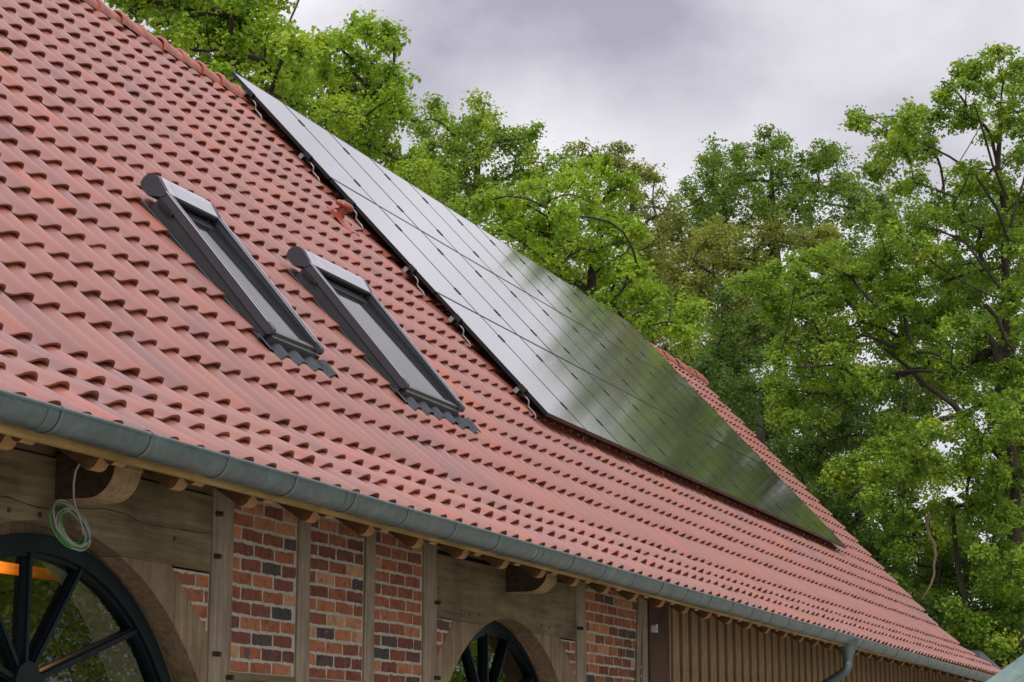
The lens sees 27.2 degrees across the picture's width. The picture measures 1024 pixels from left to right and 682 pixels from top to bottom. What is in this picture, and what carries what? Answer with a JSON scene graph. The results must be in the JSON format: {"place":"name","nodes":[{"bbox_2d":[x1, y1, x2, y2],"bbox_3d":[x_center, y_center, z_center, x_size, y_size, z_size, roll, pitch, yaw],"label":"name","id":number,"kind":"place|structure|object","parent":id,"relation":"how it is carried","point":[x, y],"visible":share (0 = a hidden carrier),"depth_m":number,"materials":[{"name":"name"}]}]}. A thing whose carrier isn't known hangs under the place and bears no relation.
{"place":"outdoors","nodes":[
{"label":"outdoors","id":0,"kind":"place"},
{"bbox_2d":[411,151,485,227],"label":"background tree","id":1,"kind":"object","parent":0,"point":[444,201],"visible":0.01,"depth_m":59.85,"materials":[{"name":"green plant"}]},
{"bbox_2d":[102,0,1023,618],"label":"sky","id":2,"kind":"structure","parent":0,"point":[661,77],"materials":[{"name":"grey"}]},
{"label":"ground","id":3,"kind":"structure","parent":0,"visible":0},
{"bbox_2d":[104,0,361,132],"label":"oak tree","id":4,"kind":"object","parent":3,"relation":"on","point":[241,41],"visible":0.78,"depth_m":32.87,"materials":[{"name":"green plant"}]},
{"bbox_2d":[304,5,446,197],"bbox_3d":[-2.528,0.847,37.708,2.708,16.234,6.351,0,-11,-2],"label":"oak tree","id":5,"kind":"object","parent":3,"relation":"on","point":[379,93],"visible":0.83,"depth_m":37.80,"materials":[{"name":"green plant"}]},
{"bbox_2d":[402,87,583,224],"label":"oak tree","id":6,"kind":"object","parent":3,"relation":"on","point":[473,128],"visible":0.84,"depth_m":48.21,"materials":[{"name":"green plant"}]},
{"bbox_2d":[0,0,1000,681],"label":"barn","id":7,"kind":"structure","parent":3,"relation":"on","point":[266,400],"depth_m":14.09,"materials":[{"name":"tile"}]},
{"bbox_2d":[48,464,90,550],"bbox_3d":[-2.011,0.759,9.568,0.165,0.348,0.571,1,-11,-5],"label":"cable coil","id":8,"kind":"object","parent":7,"relation":"hanging from","point":[61,535],"visible":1,"depth_m":9.62,"materials":[{"name":"plastic"}]},
{"bbox_2d":[0,521,173,681],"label":"arched window","id":9,"kind":"structure","parent":7,"relation":"in","point":[128,649],"depth_m":10.11,"materials":[{"name":"paint"}]},
{"bbox_2d":[140,173,338,378],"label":"roof window","id":10,"kind":"structure","parent":7,"relation":"in","point":[194,224],"depth_m":14.29,"materials":[{"name":"metal"}]},
{"bbox_2d":[243,90,261,119],"bbox_3d":[-0.251,-1.160,28.024,0.193,0.301,13.962,-4,-12,20],"label":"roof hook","id":11,"kind":"object","parent":7,"relation":"attached to","point":[246,94],"visible":0.09,"depth_m":21.71,"materials":[{"name":"metal"}]},
{"bbox_2d":[230,71,376,204],"bbox_3d":[-2.183,-2.096,22.092,0.083,1.696,1.193,-46,-22,7],"label":"solar panel","id":12,"kind":"object","parent":11,"relation":"attached to","point":[305,140],"visible":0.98,"depth_m":21.95,"materials":[{"name":"black glass"}]},
{"bbox_2d":[329,132,457,251],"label":"solar panel","id":13,"kind":"object","parent":11,"relation":"attached to","point":[394,193],"visible":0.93,"depth_m":24.20,"materials":[{"name":"black glass"}]},
{"bbox_2d":[370,158,493,273],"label":"solar panel","id":14,"kind":"object","parent":11,"relation":"attached to","point":[432,216],"visible":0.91,"depth_m":25.26,"materials":[{"name":"black glass"}]},
{"bbox_2d":[409,183,526,292],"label":"solar panel","id":15,"kind":"object","parent":11,"relation":"attached to","point":[455,224],"visible":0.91,"depth_m":26.32,"materials":[{"name":"black glass"}]},
{"bbox_2d":[476,225,584,326],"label":"solar panel","id":16,"kind":"object","parent":11,"relation":"attached to","point":[537,283],"visible":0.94,"depth_m":28.42,"materials":[{"name":"black glass"}]},
{"bbox_2d":[536,263,633,355],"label":"solar panel","id":17,"kind":"object","parent":11,"relation":"attached to","point":[589,314],"visible":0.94,"depth_m":30.54,"materials":[{"name":"black glass"}]},
{"bbox_2d":[562,280,657,369],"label":"solar panel","id":18,"kind":"object","parent":11,"relation":"attached to","point":[611,326],"visible":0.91,"depth_m":31.60,"materials":[{"name":"black glass"}]},
{"bbox_2d":[610,310,698,393],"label":"solar panel","id":19,"kind":"object","parent":11,"relation":"attached to","point":[652,350],"visible":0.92,"depth_m":33.72,"materials":[{"name":"black glass"}]},
{"bbox_2d":[298,153,319,181],"bbox_3d":[0.377,-0.485,27.651,0.193,0.301,13.962,-4,-12,20],"label":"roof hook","id":20,"kind":"object","parent":7,"relation":"attached to","point":[302,156],"visible":0.11,"depth_m":21.33,"materials":[{"name":"metal"}]},
{"bbox_2d":[283,103,418,228],"bbox_3d":[-1.761,-1.898,23.162,0.045,1.696,1.159,-46,-22,7],"label":"solar panel","id":21,"kind":"object","parent":20,"relation":"attached to","point":[351,166],"visible":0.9,"depth_m":23.14,"materials":[{"name":"black glass"}]},
{"bbox_2d":[444,205,556,310],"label":"solar panel","id":22,"kind":"object","parent":20,"relation":"attached to","point":[499,256],"visible":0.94,"depth_m":27.38,"materials":[{"name":"black glass"}]},
{"bbox_2d":[507,245,609,341],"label":"solar panel","id":23,"kind":"object","parent":20,"relation":"attached to","point":[556,291],"visible":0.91,"depth_m":29.48,"materials":[{"name":"black glass"}]},
{"bbox_2d":[586,295,677,381],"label":"solar panel","id":24,"kind":"object","parent":20,"relation":"attached to","point":[630,336],"visible":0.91,"depth_m":32.66,"materials":[{"name":"black glass"}]},
{"bbox_2d":[326,199,359,236],"bbox_3d":[-1.625,-1.183,20.409,0.273,0.376,0.240,-4,-12,20],"label":"roof vent","id":25,"kind":"object","parent":7,"relation":"on","point":[343,208],"visible":1,"depth_m":20.36,"materials":[{"name":"red ceramic"}]},
{"bbox_2d":[343,200,363,228],"bbox_3d":[0.832,0.004,27.382,0.193,0.301,13.962,-4,-12,20],"label":"mounting rail","id":26,"kind":"object","parent":7,"relation":"attached to","point":[356,212],"visible":0.06,"depth_m":21.07,"materials":[{"name":"metal"}]},
{"bbox_2d":[286,246,480,433],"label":"roof window","id":27,"kind":"structure","parent":7,"relation":"in","point":[343,295],"depth_m":16.47,"materials":[{"name":"metal"}]},
{"bbox_2d":[402,266,424,296],"bbox_3d":[1.459,0.679,27.009,0.193,0.301,13.962,-4,-12,20],"label":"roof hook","id":28,"kind":"object","parent":7,"relation":"attached to","point":[405,269],"visible":0.09,"depth_m":20.68,"materials":[{"name":"metal"}]},
{"bbox_2d":[330,179,477,313],"bbox_3d":[-1.101,-0.932,21.450,0.082,1.696,1.193,-46,-22,7],"label":"solar panel","id":29,"kind":"object","parent":28,"relation":"attached to","point":[409,253],"visible":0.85,"depth_m":21.32,"materials":[{"name":"black glass"}]},
{"bbox_2d":[379,206,516,334],"bbox_3d":[-0.678,-0.734,22.520,0.043,1.696,1.159,-46,-22,7],"label":"solar panel","id":30,"kind":"object","parent":28,"relation":"attached to","point":[449,271],"visible":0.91,"depth_m":22.50,"materials":[{"name":"black glass"}]},
{"bbox_2d":[422,232,552,353],"bbox_3d":[-0.276,-0.525,23.576,0.045,1.696,1.159,-46,-22,7],"label":"solar panel","id":31,"kind":"object","parent":28,"relation":"attached to","point":[488,294],"visible":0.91,"depth_m":23.55,"materials":[{"name":"black glass"}]},
{"bbox_2d":[460,254,585,370],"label":"solar panel","id":32,"kind":"object","parent":28,"relation":"attached to","point":[526,316],"visible":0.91,"depth_m":24.61,"materials":[{"name":"black glass"}]},
{"bbox_2d":[496,275,615,386],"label":"solar panel","id":33,"kind":"object","parent":28,"relation":"attached to","point":[554,329],"visible":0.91,"depth_m":25.67,"materials":[{"name":"black glass"}]},
{"bbox_2d":[530,295,641,400],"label":"solar panel","id":34,"kind":"object","parent":28,"relation":"attached to","point":[587,349],"visible":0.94,"depth_m":26.73,"materials":[{"name":"black glass"}]},
{"bbox_2d":[559,312,667,414],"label":"solar panel","id":35,"kind":"object","parent":28,"relation":"attached to","point":[617,367],"visible":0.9,"depth_m":27.79,"materials":[{"name":"black glass"}]},
{"bbox_2d":[587,329,691,426],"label":"solar panel","id":36,"kind":"object","parent":28,"relation":"attached to","point":[639,377],"visible":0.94,"depth_m":28.84,"materials":[{"name":"black glass"}]},
{"bbox_2d":[613,344,713,438],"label":"solar panel","id":37,"kind":"object","parent":28,"relation":"attached to","point":[663,391],"visible":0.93,"depth_m":29.90,"materials":[{"name":"black glass"}]},
{"bbox_2d":[637,358,734,449],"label":"solar panel","id":38,"kind":"object","parent":28,"relation":"attached to","point":[688,406],"visible":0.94,"depth_m":30.96,"materials":[{"name":"black glass"}]},
{"bbox_2d":[660,372,752,459],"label":"solar panel","id":39,"kind":"object","parent":28,"relation":"attached to","point":[707,416],"visible":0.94,"depth_m":32.02,"materials":[{"name":"black glass"}]},
{"bbox_2d":[681,384,771,469],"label":"solar panel","id":40,"kind":"object","parent":28,"relation":"attached to","point":[721,421],"visible":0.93,"depth_m":33.08,"materials":[{"name":"black glass"}]},
{"bbox_2d":[448,316,470,347],"bbox_3d":[1.914,1.167,26.739,0.193,0.301,13.962,-4,-12,20],"label":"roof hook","id":41,"kind":"object","parent":7,"relation":"attached to","point":[452,319],"visible":0.09,"depth_m":20.41,"materials":[{"name":"metal"}]},
{"bbox_2d":[670,416,776,516],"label":"solar panel","id":42,"kind":"object","parent":41,"relation":"attached to","point":[755,499],"visible":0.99,"depth_m":28.18,"materials":[{"name":"black glass"}]},
{"bbox_2d":[449,621,539,681],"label":"arched window","id":43,"kind":"structure","parent":7,"relation":"in","point":[507,657],"depth_m":15.51,"materials":[{"name":"paint"}]},
{"bbox_2d":[651,624,657,632],"bbox_3d":[1.235,2.484,18.288,0.049,0.072,0.060,-4,-12,20],"label":"wall sensor","id":44,"kind":"object","parent":7,"relation":"attached to","point":[654,628],"depth_m":18.27,"materials":[{"name":"white plastic"}]},
{"bbox_2d":[513,387,824,544],"bbox_3d":[2.542,1.843,26.367,0.193,0.301,13.962,-4,-12,20],"label":"mounting rail","id":45,"kind":"object","parent":7,"relation":"attached to","point":[517,390],"visible":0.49,"depth_m":20.84,"materials":[{"name":"metal"}]},
{"bbox_2d":[435,293,585,432],"bbox_3d":[-0.018,0.232,20.807,0.082,1.696,1.193,-46,-22,7],"label":"solar panel","id":46,"kind":"object","parent":45,"relation":"attached to","point":[514,367],"visible":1,"depth_m":20.66,"materials":[{"name":"black glass"}]},
{"bbox_2d":[481,316,620,447],"bbox_3d":[0.404,0.430,21.877,0.043,1.696,1.159,-46,-22,7],"label":"solar panel","id":47,"kind":"object","parent":45,"relation":"attached to","point":[587,420],"visible":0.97,"depth_m":21.84,"materials":[{"name":"black glass"}]},
{"bbox_2d":[519,336,652,461],"bbox_3d":[0.806,0.638,22.934,0.043,1.696,1.159,-46,-22,7],"label":"solar panel","id":48,"kind":"object","parent":45,"relation":"attached to","point":[612,426],"visible":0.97,"depth_m":22.89,"materials":[{"name":"black glass"}]},
{"bbox_2d":[555,355,681,474],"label":"solar panel","id":49,"kind":"object","parent":45,"relation":"attached to","point":[622,418],"visible":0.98,"depth_m":23.95,"materials":[{"name":"black glass"}]},
{"bbox_2d":[587,372,708,486],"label":"solar panel","id":50,"kind":"object","parent":45,"relation":"attached to","point":[653,434],"visible":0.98,"depth_m":25.01,"materials":[{"name":"black glass"}]},
{"bbox_2d":[617,388,732,497],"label":"solar panel","id":51,"kind":"object","parent":45,"relation":"attached to","point":[679,446],"visible":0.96,"depth_m":26.07,"materials":[{"name":"black glass"}]},
{"bbox_2d":[644,402,755,507],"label":"solar panel","id":52,"kind":"object","parent":45,"relation":"attached to","point":[701,455],"visible":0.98,"depth_m":27.13,"materials":[{"name":"black glass"}]},
{"bbox_2d":[693,428,795,525],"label":"solar panel","id":53,"kind":"object","parent":45,"relation":"attached to","point":[749,481],"visible":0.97,"depth_m":29.24,"materials":[{"name":"black glass"}]},
{"bbox_2d":[717,441,813,533],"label":"solar panel","id":54,"kind":"object","parent":45,"relation":"attached to","point":[776,498],"visible":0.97,"depth_m":30.30,"materials":[{"name":"black glass"}]},
{"bbox_2d":[736,451,830,541],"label":"solar panel","id":55,"kind":"object","parent":45,"relation":"attached to","point":[787,499],"visible":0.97,"depth_m":31.37,"materials":[{"name":"black glass"}]},
{"bbox_2d":[755,461,846,548],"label":"solar panel","id":56,"kind":"object","parent":45,"relation":"attached to","point":[805,508],"visible":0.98,"depth_m":32.43,"materials":[{"name":"black glass"}]},
{"bbox_2d":[513,210,619,314],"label":"background tree","id":57,"kind":"object","parent":3,"relation":"on","point":[557,249],"visible":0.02,"depth_m":64.76,"materials":[{"name":"green plant"}]},
{"bbox_2d":[445,152,714,362],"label":"oak tree","id":58,"kind":"object","parent":3,"relation":"on","point":[508,207],"visible":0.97,"depth_m":41.45,"materials":[{"name":"green plant"}]},
{"bbox_2d":[558,137,694,310],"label":"ash tree","id":59,"kind":"object","parent":3,"relation":"on","point":[649,175],"visible":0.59,"depth_m":57.63,"materials":[{"name":"green plant"}]},
{"bbox_2d":[621,220,708,356],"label":"background tree","id":60,"kind":"object","parent":3,"relation":"on","point":[665,346],"visible":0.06,"depth_m":70.31,"materials":[{"name":"green plant"}]},
{"bbox_2d":[675,213,796,454],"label":"background tree","id":61,"kind":"object","parent":3,"relation":"on","point":[762,333],"visible":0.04,"depth_m":72.26,"materials":[{"name":"green plant"}]},
{"bbox_2d":[653,209,844,410],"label":"oak tree","id":62,"kind":"object","parent":3,"relation":"on","point":[700,283],"visible":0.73,"depth_m":54.68,"materials":[{"name":"green plant"}]},
{"bbox_2d":[672,278,844,526],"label":"hornbeam","id":63,"kind":"object","parent":3,"relation":"on","point":[742,393],"visible":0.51,"depth_m":51.40,"materials":[{"name":"green plant"}]},
{"bbox_2d":[666,122,906,451],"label":"oak tree","id":64,"kind":"object","parent":3,"relation":"on","point":[825,157],"visible":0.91,"depth_m":61.50,"materials":[{"name":"green plant"}]},
{"bbox_2d":[751,207,884,513],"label":"background tree","id":65,"kind":"object","parent":3,"relation":"on","point":[816,222],"visible":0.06,"depth_m":75.17,"materials":[{"name":"green plant"}]},
{"bbox_2d":[765,377,932,592],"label":"hornbeam","id":66,"kind":"object","parent":3,"relation":"on","point":[812,463],"visible":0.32,"depth_m":49.09,"materials":[{"name":"green plant"}]},
{"bbox_2d":[722,237,1023,548],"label":"oak tree","id":67,"kind":"object","parent":3,"relation":"on","point":[892,297],"visible":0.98,"depth_m":46.18,"materials":[{"name":"green plant"}]},
{"bbox_2d":[831,184,986,595],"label":"background tree","id":68,"kind":"object","parent":3,"relation":"on","point":[921,406],"visible":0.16,"depth_m":71.26,"materials":[{"name":"green plant"}]},
{"bbox_2d":[815,386,1023,668],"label":"oak tree","id":69,"kind":"object","parent":3,"relation":"on","point":[910,439],"visible":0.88,"depth_m":43.99,"materials":[{"name":"green plant"}]},
{"bbox_2d":[837,41,1023,654],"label":"oak tree","id":70,"kind":"object","parent":3,"relation":"on","point":[904,139],"visible":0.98,"depth_m":45.41,"materials":[{"name":"green plant"}]},
{"bbox_2d":[874,534,1023,668],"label":"hornbeam","id":71,"kind":"object","parent":3,"relation":"on","point":[924,568],"visible":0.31,"depth_m":46.33,"materials":[{"name":"green plant"}]},
{"bbox_2d":[921,153,1023,592],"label":"background tree","id":72,"kind":"object","parent":3,"relation":"on","point":[995,253],"visible":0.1,"depth_m":69.54,"materials":[{"name":"green plant"}]},
{"bbox_2d":[967,650,1001,681],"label":"outbuilding","id":73,"kind":"structure","parent":3,"relation":"on","point":[981,655],"depth_m":40.86,"materials":[{"name":"stone"}]},
{"bbox_2d":[986,654,1023,681],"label":"parasol","id":74,"kind":"object","parent":3,"relation":"on","point":[1013,671],"visible":1,"depth_m":11.83,"materials":[{"name":"teal fabric"}]},
{"bbox_2d":[993,168,1023,433],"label":"background tree","id":75,"kind":"object","parent":3,"relation":"on","point":[1011,275],"visible":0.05,"depth_m":63.44,"materials":[{"name":"green plant"}]}
]}

